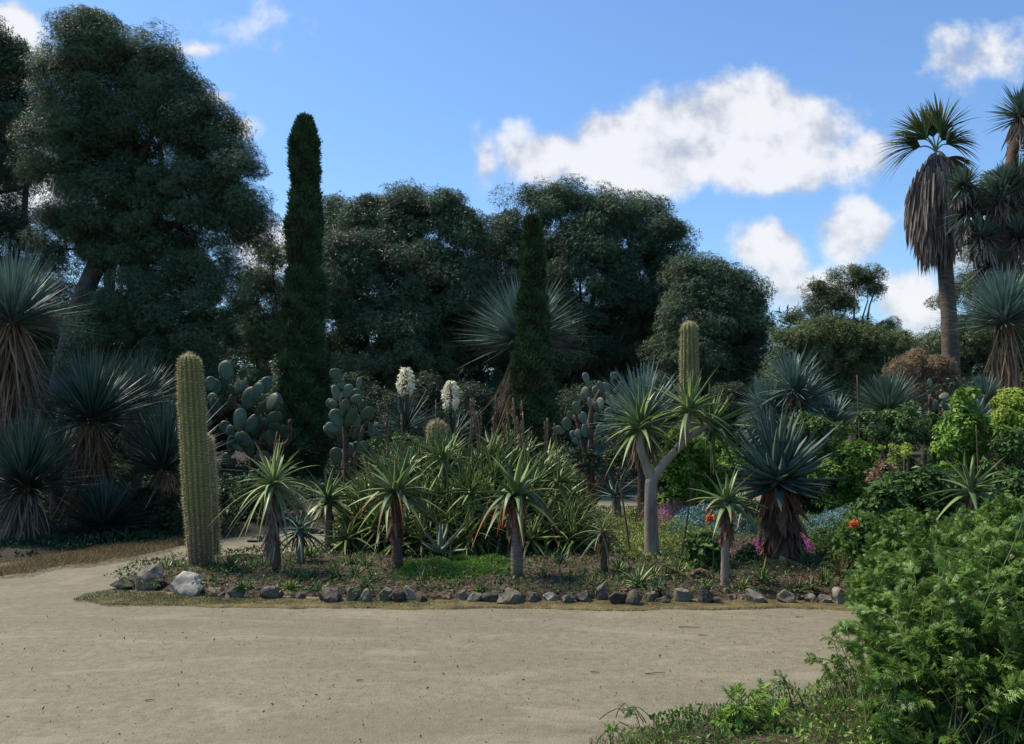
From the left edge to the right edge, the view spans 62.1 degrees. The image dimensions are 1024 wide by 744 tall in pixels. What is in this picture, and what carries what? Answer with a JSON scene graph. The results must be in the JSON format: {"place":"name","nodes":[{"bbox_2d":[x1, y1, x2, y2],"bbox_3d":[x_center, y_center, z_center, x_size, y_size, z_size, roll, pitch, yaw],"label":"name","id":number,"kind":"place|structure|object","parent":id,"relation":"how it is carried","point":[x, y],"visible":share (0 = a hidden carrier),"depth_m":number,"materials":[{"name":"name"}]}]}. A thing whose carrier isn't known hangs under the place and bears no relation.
{"place":"outdoors","nodes":[
{"label":"outdoors","id":0,"kind":"place"},
{"bbox_2d":[0,535,186,574],"bbox_3d":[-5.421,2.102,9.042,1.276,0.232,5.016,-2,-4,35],"label":"grass","id":1,"kind":"structure","parent":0,"point":[138,548],"depth_m":9.70,"materials":[{"name":"plant"}]},
{"bbox_2d":[0,493,894,743],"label":"path","id":2,"kind":"structure","parent":0,"point":[214,708],"depth_m":5.51,"materials":[{"name":"beige sand"}]},
{"bbox_2d":[735,344,868,450],"bbox_3d":[5.742,0.928,16.926,2.964,3.196,2.219,0,-3,0],"label":"yucca","id":3,"kind":"object","parent":2,"relation":"on","point":[797,380],"visible":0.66,"depth_m":16.78,"materials":[{"name":"green plant"}]},
{"bbox_2d":[840,357,925,461],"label":"yucca","id":4,"kind":"object","parent":2,"relation":"on","point":[888,394],"visible":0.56,"depth_m":15.82,"materials":[{"name":"green plant"}]},
{"bbox_2d":[924,378,959,465],"bbox_3d":[7.412,1.252,14.476,0.793,2.282,0.591,0,-3,0],"label":"prickly pear","id":5,"kind":"object","parent":2,"relation":"on","point":[932,404],"visible":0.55,"depth_m":14.48,"materials":[{"name":"green plant"}]},
{"bbox_2d":[934,250,1023,474],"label":"yucca","id":6,"kind":"object","parent":2,"relation":"on","point":[1002,296],"visible":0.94,"depth_m":14.91,"materials":[{"name":"green plant"}]},
{"bbox_2d":[949,369,1010,478],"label":"yucca","id":7,"kind":"object","parent":2,"relation":"on","point":[984,385],"visible":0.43,"depth_m":14.38,"materials":[{"name":"green plant"}]},
{"bbox_2d":[73,588,880,610],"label":"edge turf","id":8,"kind":"structure","parent":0,"point":[734,604],"depth_m":7.26,"materials":[{"name":"plant"}]},
{"bbox_2d":[170,571,205,596],"bbox_3d":[-3.004,1.972,7.844,0.456,0.265,0.256,-3,-4,39],"label":"stone","id":9,"kind":"object","parent":8,"relation":"on","point":[181,584],"visible":0.79,"depth_m":7.75,"materials":[{"name":"stone"}]},
{"bbox_2d":[123,508,860,600],"bbox_3d":[3.479,2.195,11.252,15.603,0.212,8.385,0,-3,0],"label":"planting bed","id":10,"kind":"object","parent":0,"point":[431,594],"visible":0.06,"depth_m":8.20,"materials":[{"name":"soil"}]},
{"bbox_2d":[134,563,163,590],"bbox_3d":[-3.433,1.987,8.041,0.255,0.334,0.250,2,-4,-27],"label":"stone","id":11,"kind":"object","parent":10,"relation":"on","point":[146,574],"visible":0.77,"depth_m":7.98,"materials":[{"name":"grey stone"}]},
{"bbox_2d":[175,350,214,564],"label":"column cactus","id":12,"kind":"object","parent":10,"relation":"on","point":[195,462],"depth_m":8.77,"materials":[{"name":"green plant"}]},
{"bbox_2d":[207,434,222,555],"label":"column cactus","id":13,"kind":"object","parent":10,"relation":"on","point":[214,497],"depth_m":9.65,"materials":[{"name":"green plant"}]},
{"bbox_2d":[206,549,262,573],"bbox_3d":[-2.796,1.931,8.538,0.662,0.265,0.442,-2,-4,37],"label":"aloe","id":14,"kind":"object","parent":10,"relation":"on","point":[230,563],"visible":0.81,"depth_m":8.55,"materials":[{"name":"green plant"}]},
{"bbox_2d":[206,432,321,571],"bbox_3d":[-2.424,1.316,8.496,1.136,1.436,1.123,0,-3,0],"label":"aloe tree","id":15,"kind":"object","parent":10,"relation":"on","point":[272,491],"visible":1,"depth_m":8.44,"materials":[{"name":"green plant"}]},
{"bbox_2d":[280,502,337,564],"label":"aloe tree","id":16,"kind":"object","parent":10,"relation":"on","point":[300,534],"visible":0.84,"depth_m":9.03,"materials":[{"name":"green plant"}]},
{"bbox_2d":[289,464,364,549],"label":"aloe tree","id":17,"kind":"object","parent":10,"relation":"on","point":[328,496],"visible":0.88,"depth_m":9.97,"materials":[{"name":"green plant"}]},
{"bbox_2d":[347,445,454,569],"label":"aloe tree","id":18,"kind":"object","parent":10,"relation":"on","point":[394,491],"visible":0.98,"depth_m":8.61,"materials":[{"name":"green plant"}]},
{"bbox_2d":[386,553,510,580],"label":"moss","id":19,"kind":"object","parent":10,"relation":"on","point":[460,564],"visible":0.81,"depth_m":8.47,"materials":[{"name":"green plant"}]},
{"bbox_2d":[417,518,468,553],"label":"agave","id":20,"kind":"object","parent":19,"relation":"on","point":[442,546],"visible":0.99,"depth_m":8.89,"materials":[{"name":"green plant"}]},
{"bbox_2d":[312,396,616,557],"bbox_3d":[-0.575,1.559,10.739,4.021,2.557,3.632,0,-3,0],"label":"aloe thicket","id":21,"kind":"object","parent":10,"relation":"on","point":[448,475],"visible":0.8,"depth_m":10.07,"materials":[{"name":"green plant"}]},
{"bbox_2d":[103,504,857,595],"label":"weeds","id":22,"kind":"object","parent":10,"relation":"on","point":[497,577],"visible":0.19,"depth_m":8.35,"materials":[{"name":"green plant"}]},
{"bbox_2d":[450,445,558,578],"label":"aloe tree","id":23,"kind":"object","parent":10,"relation":"on","point":[513,499],"visible":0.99,"depth_m":8.17,"materials":[{"name":"green plant"}]},
{"bbox_2d":[560,446,630,506],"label":"shrub","id":24,"kind":"object","parent":10,"relation":"on","point":[597,456],"visible":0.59,"depth_m":14.19,"materials":[{"name":"green plant"}]},
{"bbox_2d":[568,504,633,577],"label":"aloe tree","id":25,"kind":"object","parent":10,"relation":"on","point":[603,546],"visible":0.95,"depth_m":8.35,"materials":[{"name":"green plant"}]},
{"bbox_2d":[588,464,644,525],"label":"agave","id":26,"kind":"object","parent":10,"relation":"on","point":[614,494],"visible":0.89,"depth_m":12.37,"materials":[{"name":"green plant"}]},
{"bbox_2d":[584,357,704,509],"bbox_3d":[2.072,1.015,12.994,2.006,2.579,2.032,0,-3,0],"label":"yucca","id":27,"kind":"object","parent":10,"relation":"on","point":[633,453],"visible":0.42,"depth_m":12.84,"materials":[{"name":"green plant"}]},
{"bbox_2d":[628,497,687,527],"bbox_3d":[2.299,2.076,12.467,1.342,0.438,1.870,0,-3,0],"label":"flower carpet","id":28,"kind":"object","parent":10,"relation":"on","point":[662,510],"visible":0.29,"depth_m":12.41,"materials":[{"name":"pink plant"}]},
{"bbox_2d":[593,507,734,566],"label":"ground cover","id":29,"kind":"object","parent":10,"relation":"on","point":[639,537],"visible":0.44,"depth_m":10.68,"materials":[{"name":"green plant"}]},
{"bbox_2d":[589,367,753,556],"bbox_3d":[1.887,1.005,9.395,1.831,2.156,1.372,1,-3,-16],"label":"forked aloe tree","id":30,"kind":"object","parent":10,"relation":"on","point":[638,428],"visible":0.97,"depth_m":9.36,"materials":[{"name":"green plant"}]},
{"bbox_2d":[678,321,700,482],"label":"column cactus","id":31,"kind":"object","parent":10,"relation":"on","point":[689,353],"depth_m":14.53,"materials":[{"name":"green plant"}]},
{"bbox_2d":[676,530,732,569],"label":"shrub","id":32,"kind":"object","parent":10,"relation":"on","point":[698,546],"visible":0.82,"depth_m":8.65,"materials":[{"name":"green plant"}]},
{"bbox_2d":[650,423,759,516],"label":"shrub","id":33,"kind":"object","parent":10,"relation":"on","point":[680,471],"visible":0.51,"depth_m":13.28,"materials":[{"name":"green plant"}]},
{"bbox_2d":[663,502,757,536],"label":"ground cover","id":34,"kind":"object","parent":10,"relation":"on","point":[692,513],"visible":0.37,"depth_m":11.44,"materials":[{"name":"teal plant"}]},
{"bbox_2d":[686,467,767,586],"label":"aloe tree","id":35,"kind":"object","parent":10,"relation":"on","point":[728,508],"visible":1,"depth_m":7.94,"materials":[{"name":"green plant"}]},
{"bbox_2d":[710,401,850,558],"bbox_3d":[2.995,1.292,9.342,1.311,2.009,1.446,-2,-4,33],"label":"yucca plant","id":36,"kind":"object","parent":10,"relation":"on","point":[780,461],"visible":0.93,"depth_m":9.19,"materials":[{"name":"green plant"}]},
{"bbox_2d":[763,410,861,512],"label":"shrub","id":37,"kind":"object","parent":10,"relation":"on","point":[814,423],"visible":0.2,"depth_m":13.86,"materials":[{"name":"green plant"}]},
{"bbox_2d":[802,503,852,533],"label":"ground cover","id":38,"kind":"object","parent":10,"relation":"on","point":[834,514],"visible":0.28,"depth_m":12.08,"materials":[{"name":"teal plant"}]},
{"bbox_2d":[803,518,867,557],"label":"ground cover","id":39,"kind":"object","parent":10,"relation":"on","point":[822,533],"visible":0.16,"depth_m":10.20,"materials":[{"name":"green plant"}]},
{"bbox_2d":[806,438,883,512],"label":"shrub","id":40,"kind":"object","parent":10,"relation":"on","point":[854,470],"visible":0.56,"depth_m":13.53,"materials":[{"name":"green plant"}]},
{"bbox_2d":[823,507,928,572],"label":"shrub","id":41,"kind":"object","parent":10,"relation":"on","point":[865,521],"visible":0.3,"depth_m":8.53,"materials":[{"name":"green plant"}]},
{"bbox_2d":[863,458,899,499],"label":"shrub","id":42,"kind":"object","parent":10,"relation":"on","point":[885,466],"visible":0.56,"depth_m":10.51,"materials":[{"name":"beige plant"}]},
{"bbox_2d":[876,442,914,473],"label":"shrub","id":43,"kind":"object","parent":10,"relation":"on","point":[905,452],"visible":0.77,"depth_m":10.85,"materials":[{"name":"green plant"}]},
{"bbox_2d":[850,400,956,474],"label":"shrub","id":44,"kind":"object","parent":10,"relation":"on","point":[899,432],"visible":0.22,"depth_m":14.24,"materials":[{"name":"green plant"}]},
{"bbox_2d":[841,504,990,606],"bbox_3d":[3.818,1.578,7.573,2.296,0.850,0.952,1,-3,-12],"label":"shrub","id":45,"kind":"object","parent":10,"relation":"on","point":[921,530],"visible":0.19,"depth_m":7.37,"materials":[{"name":"green plant"}]},
{"bbox_2d":[840,463,1023,547],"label":"shrub","id":46,"kind":"object","parent":10,"relation":"on","point":[895,489],"visible":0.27,"depth_m":9.30,"materials":[{"name":"green plant"}]},
{"bbox_2d":[919,451,1014,518],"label":"aloe tree","id":47,"kind":"object","parent":10,"relation":"on","point":[973,490],"visible":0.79,"depth_m":8.31,"materials":[{"name":"green plant"}]},
{"bbox_2d":[930,386,1018,486],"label":"shrub","id":48,"kind":"object","parent":10,"relation":"on","point":[958,440],"visible":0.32,"depth_m":11.79,"materials":[{"name":"green plant"}]},
{"bbox_2d":[975,425,1023,485],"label":"shrub","id":49,"kind":"object","parent":10,"relation":"on","point":[1006,452],"visible":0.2,"depth_m":10.56,"materials":[{"name":"green plant"}]},
{"bbox_2d":[988,386,1023,467],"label":"shrub","id":50,"kind":"object","parent":10,"relation":"on","point":[1008,402],"visible":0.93,"depth_m":10.88,"materials":[{"name":"green plant"}]},
{"bbox_2d":[0,453,992,562],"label":"bed","id":51,"kind":"object","parent":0,"point":[7,554],"visible":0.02,"depth_m":12.79,"materials":[{"name":"brown soil"}]},
{"bbox_2d":[0,15,84,395],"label":"oak tree","id":52,"kind":"object","parent":51,"relation":"on","point":[12,101],"visible":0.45,"depth_m":29.05,"materials":[{"name":"green plant"}]},
{"bbox_2d":[0,399,103,541],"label":"yucca","id":53,"kind":"object","parent":51,"relation":"on","point":[26,465],"visible":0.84,"depth_m":10.81,"materials":[{"name":"green plant"}]},
{"bbox_2d":[0,239,105,519],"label":"yucca","id":54,"kind":"object","parent":51,"relation":"on","point":[18,293],"visible":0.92,"depth_m":12.37,"materials":[{"name":"green plant"}]},
{"bbox_2d":[37,412,104,514],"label":"yucca","id":55,"kind":"object","parent":51,"relation":"on","point":[54,499],"visible":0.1,"depth_m":13.34,"materials":[{"name":"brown plant"}]},
{"bbox_2d":[0,334,172,531],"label":"yucca","id":56,"kind":"object","parent":51,"relation":"on","point":[93,396],"visible":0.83,"depth_m":11.79,"materials":[{"name":"green plant"}]},
{"bbox_2d":[48,469,157,543],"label":"yucca","id":57,"kind":"object","parent":51,"relation":"on","point":[105,507],"visible":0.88,"depth_m":11.10,"materials":[{"name":"green plant"}]},
{"bbox_2d":[38,450,182,511],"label":"shrub","id":58,"kind":"object","parent":51,"relation":"on","point":[176,497],"visible":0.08,"depth_m":13.91,"materials":[{"name":"green plant"}]},
{"bbox_2d":[53,380,181,472],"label":"shrub","id":59,"kind":"object","parent":51,"relation":"on","point":[117,438],"visible":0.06,"depth_m":21.59,"materials":[{"name":"green plant"}]},
{"bbox_2d":[0,508,248,556],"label":"ground cover","id":60,"kind":"object","parent":51,"relation":"on","point":[54,540],"visible":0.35,"depth_m":10.85,"materials":[{"name":"green plant"}]},
{"bbox_2d":[99,342,177,510],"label":"yucca","id":61,"kind":"object","parent":51,"relation":"on","point":[140,371],"visible":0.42,"depth_m":13.86,"materials":[{"name":"green plant"}]},
{"bbox_2d":[112,484,185,534],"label":"shrub","id":62,"kind":"object","parent":51,"relation":"on","point":[168,516],"visible":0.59,"depth_m":11.69,"materials":[{"name":"green plant"}]},
{"bbox_2d":[80,384,254,528],"bbox_3d":[-4.967,1.166,12.195,2.460,2.187,2.348,-3,-4,38],"label":"yucca","id":63,"kind":"object","parent":51,"relation":"on","point":[163,437],"visible":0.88,"depth_m":11.97,"materials":[{"name":"green plant"}]},
{"bbox_2d":[206,376,273,468],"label":"prickly pear cactus","id":64,"kind":"object","parent":51,"relation":"on","point":[226,415],"visible":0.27,"depth_m":26.48,"materials":[{"name":"green plant"}]},
{"bbox_2d":[205,360,291,481],"bbox_3d":[-4.521,1.085,14.456,1.484,2.617,0.597,-1,-3,9],"label":"prickly pear","id":65,"kind":"object","parent":51,"relation":"on","point":[243,441],"visible":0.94,"depth_m":14.41,"materials":[{"name":"green plant"}]},
{"bbox_2d":[216,467,349,522],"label":"shrub","id":66,"kind":"object","parent":51,"relation":"on","point":[225,498],"visible":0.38,"depth_m":13.03,"materials":[{"name":"green plant"}]},
{"bbox_2d":[268,111,340,478],"bbox_3d":[-5.312,-1.963,22.210,1.841,9.774,1.889,0,-3,0],"label":"cypress","id":67,"kind":"object","parent":51,"relation":"on","point":[304,365],"visible":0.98,"depth_m":21.80,"materials":[{"name":"green plant"}]},
{"bbox_2d":[323,368,383,499],"bbox_3d":[-2.518,1.139,13.409,0.988,2.396,0.533,0,-3,0],"label":"prickly pear","id":68,"kind":"object","parent":51,"relation":"on","point":[343,419],"visible":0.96,"depth_m":13.35,"materials":[{"name":"green plant"}]},
{"bbox_2d":[314,370,395,465],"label":"shrub","id":69,"kind":"object","parent":51,"relation":"on","point":[370,394],"visible":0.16,"depth_m":27.88,"materials":[{"name":"green plant"}]},
{"bbox_2d":[342,430,426,515],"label":"shrub","id":70,"kind":"object","parent":51,"relation":"on","point":[384,441],"visible":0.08,"depth_m":13.87,"materials":[{"name":"green plant"}]},
{"bbox_2d":[364,367,441,449],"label":"flowering yucca","id":71,"kind":"object","parent":51,"relation":"on","point":[406,411],"visible":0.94,"depth_m":18.94,"materials":[{"name":"green plant"}]},
{"bbox_2d":[368,369,470,454],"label":"shrub","id":72,"kind":"object","parent":51,"relation":"on","point":[427,386],"visible":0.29,"depth_m":26.53,"materials":[{"name":"green plant"}]},
{"bbox_2d":[409,380,498,449],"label":"flowering yucca","id":73,"kind":"object","parent":51,"relation":"on","point":[450,403],"visible":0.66,"depth_m":18.93,"materials":[{"name":"green plant"}]},
{"bbox_2d":[428,379,511,459],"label":"shrub","id":74,"kind":"object","parent":51,"relation":"on","point":[481,397],"visible":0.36,"depth_m":25.52,"materials":[{"name":"green plant"}]},
{"bbox_2d":[445,269,592,441],"bbox_3d":[0.187,0.047,19.966,3.813,5.297,3.894,0,-3,0],"label":"yucca","id":75,"kind":"object","parent":51,"relation":"on","point":[507,325],"visible":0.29,"depth_m":19.77,"materials":[{"name":"green plant"}]},
{"bbox_2d":[504,212,567,471],"bbox_3d":[0.488,-0.395,18.081,1.445,6.105,1.402,0,-3,0],"label":"cypress","id":76,"kind":"object","parent":51,"relation":"on","point":[533,386],"visible":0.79,"depth_m":17.82,"materials":[{"name":"green plant"}]},
{"bbox_2d":[556,372,620,507],"bbox_3d":[1.353,1.204,14.949,1.182,2.434,0.582,0,-3,0],"label":"prickly pear","id":77,"kind":"object","parent":51,"relation":"on","point":[595,404],"visible":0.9,"depth_m":14.85,"materials":[{"name":"green plant"}]},
{"bbox_2d":[554,379,628,457],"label":"shrub","id":78,"kind":"object","parent":51,"relation":"on","point":[566,406],"visible":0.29,"depth_m":27.47,"materials":[{"name":"green plant"}]},
{"bbox_2d":[557,442,664,482],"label":"shrub","id":79,"kind":"object","parent":51,"relation":"on","point":[632,475],"visible":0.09,"depth_m":20.73,"materials":[{"name":"green plant"}]},
{"bbox_2d":[596,370,700,461],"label":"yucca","id":80,"kind":"object","parent":51,"relation":"on","point":[615,438],"visible":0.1,"depth_m":26.59,"materials":[{"name":"green plant"}]},
{"bbox_2d":[699,380,775,460],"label":"shrub","id":81,"kind":"object","parent":51,"relation":"on","point":[736,397],"visible":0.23,"depth_m":25.63,"materials":[{"name":"green plant"}]},
{"bbox_2d":[747,310,923,454],"bbox_3d":[14.216,0.526,37.183,7.889,6.563,4.572,0,-3,0],"label":"broadleaf tree","id":82,"kind":"object","parent":51,"relation":"on","point":[843,357],"visible":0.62,"depth_m":36.61,"materials":[{"name":"green plant"}]},
{"bbox_2d":[881,346,965,466],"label":"dry bush","id":83,"kind":"object","parent":51,"relation":"on","point":[916,362],"visible":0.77,"depth_m":23.80,"materials":[{"name":"brown plant"}]},
{"bbox_2d":[935,81,1023,355],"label":"yucca","id":84,"kind":"object","parent":51,"relation":"on","point":[999,205],"visible":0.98,"depth_m":27.13,"materials":[{"name":"green plant"}]},
{"bbox_2d":[943,359,1023,464],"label":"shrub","id":85,"kind":"object","parent":51,"relation":"on","point":[979,367],"visible":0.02,"depth_m":18.07,"materials":[{"name":"green plant"}]},
{"bbox_2d":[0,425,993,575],"bbox_3d":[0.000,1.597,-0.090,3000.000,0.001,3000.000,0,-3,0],"label":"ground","id":86,"kind":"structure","parent":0,"point":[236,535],"depth_m":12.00,"materials":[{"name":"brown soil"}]},
{"bbox_2d":[2,4,284,414],"bbox_3d":[-10.873,-3.970,25.677,8.397,14.059,4.514,0,-3,0],"label":"oak tree","id":87,"kind":"object","parent":86,"relation":"on","point":[141,245],"visible":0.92,"depth_m":24.72,"materials":[{"name":"green plant"}]},
{"bbox_2d":[208,190,360,442],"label":"oak tree","id":88,"kind":"object","parent":86,"relation":"on","point":[260,328],"visible":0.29,"depth_m":51.91,"materials":[{"name":"green plant"}]},
{"bbox_2d":[261,177,509,414],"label":"oak tree","id":89,"kind":"object","parent":86,"relation":"on","point":[436,280],"visible":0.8,"depth_m":40.94,"materials":[{"name":"green plant"}]},
{"bbox_2d":[35,457,954,509],"bbox_3d":[-0.358,2.614,21.166,56.141,0.437,17.609,0,-3,0],"label":"ground cover","id":90,"kind":"object","parent":86,"relation":"on","point":[244,468],"visible":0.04,"depth_m":21.86,"materials":[{"name":"green plant"}]},
{"bbox_2d":[27,300,1023,441],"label":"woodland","id":91,"kind":"object","parent":86,"relation":"on","point":[471,375],"depth_m":58.80,"materials":[{"name":"green plant"}]},
{"bbox_2d":[447,173,701,438],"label":"oak tree","id":92,"kind":"object","parent":86,"relation":"on","point":[624,289],"visible":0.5,"depth_m":43.54,"materials":[{"name":"green plant"}]},
{"bbox_2d":[635,249,788,413],"bbox_3d":[9.279,-0.917,40.278,7.715,9.935,5.236,2,-4,-25],"label":"oak tree","id":93,"kind":"object","parent":86,"relation":"on","point":[733,321],"visible":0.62,"depth_m":39.41,"materials":[{"name":"green plant"}]},
{"bbox_2d":[779,261,921,443],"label":"gum tree","id":94,"kind":"object","parent":86,"relation":"on","point":[832,296],"visible":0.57,"depth_m":46.23,"materials":[{"name":"green plant"}]},
{"bbox_2d":[874,91,980,457],"bbox_3d":[16.993,-3.903,34.431,4.060,14.881,2.618,-2,-4,28],"label":"palm tree","id":95,"kind":"object","parent":86,"relation":"on","point":[933,243],"visible":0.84,"depth_m":34.11,"materials":[{"name":"green plant"}]},
{"bbox_2d":[914,170,1023,401],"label":"broadleaf tree","id":96,"kind":"object","parent":86,"relation":"on","point":[984,341],"visible":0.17,"depth_m":42.08,"materials":[{"name":"green plant"}]},
{"bbox_2d":[0,0,1023,416],"label":"sky","id":97,"kind":"structure","parent":0,"point":[761,122],"materials":[{"name":"blue"}]},
{"bbox_2d":[589,652,1022,743],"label":"verge","id":98,"kind":"structure","parent":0,"point":[762,738],"depth_m":4.16,"materials":[{"name":"green plant"}]},
{"bbox_2d":[709,677,791,737],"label":"weed","id":99,"kind":"object","parent":98,"relation":"on","point":[746,714],"visible":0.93,"depth_m":4.23,"materials":[{"name":"green plant"}]},
{"bbox_2d":[604,654,1023,743],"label":"clover","id":100,"kind":"object","parent":98,"relation":"on","point":[708,719],"visible":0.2,"depth_m":4.28,"materials":[{"name":"green plant"}]},
{"bbox_2d":[803,624,867,699],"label":"sapling","id":101,"kind":"object","parent":98,"relation":"on","point":[838,663],"visible":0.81,"depth_m":4.86,"materials":[{"name":"green plant"}]},
{"bbox_2d":[836,510,1023,743],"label":"shrub","id":102,"kind":"object","parent":98,"relation":"on","point":[957,675],"visible":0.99,"depth_m":4.12,"materials":[{"name":"green plant"}]},
{"bbox_2d":[843,493,1023,627],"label":"shrub","id":103,"kind":"object","parent":98,"relation":"on","point":[1000,513],"visible":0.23,"depth_m":5.92,"materials":[{"name":"green plant"}]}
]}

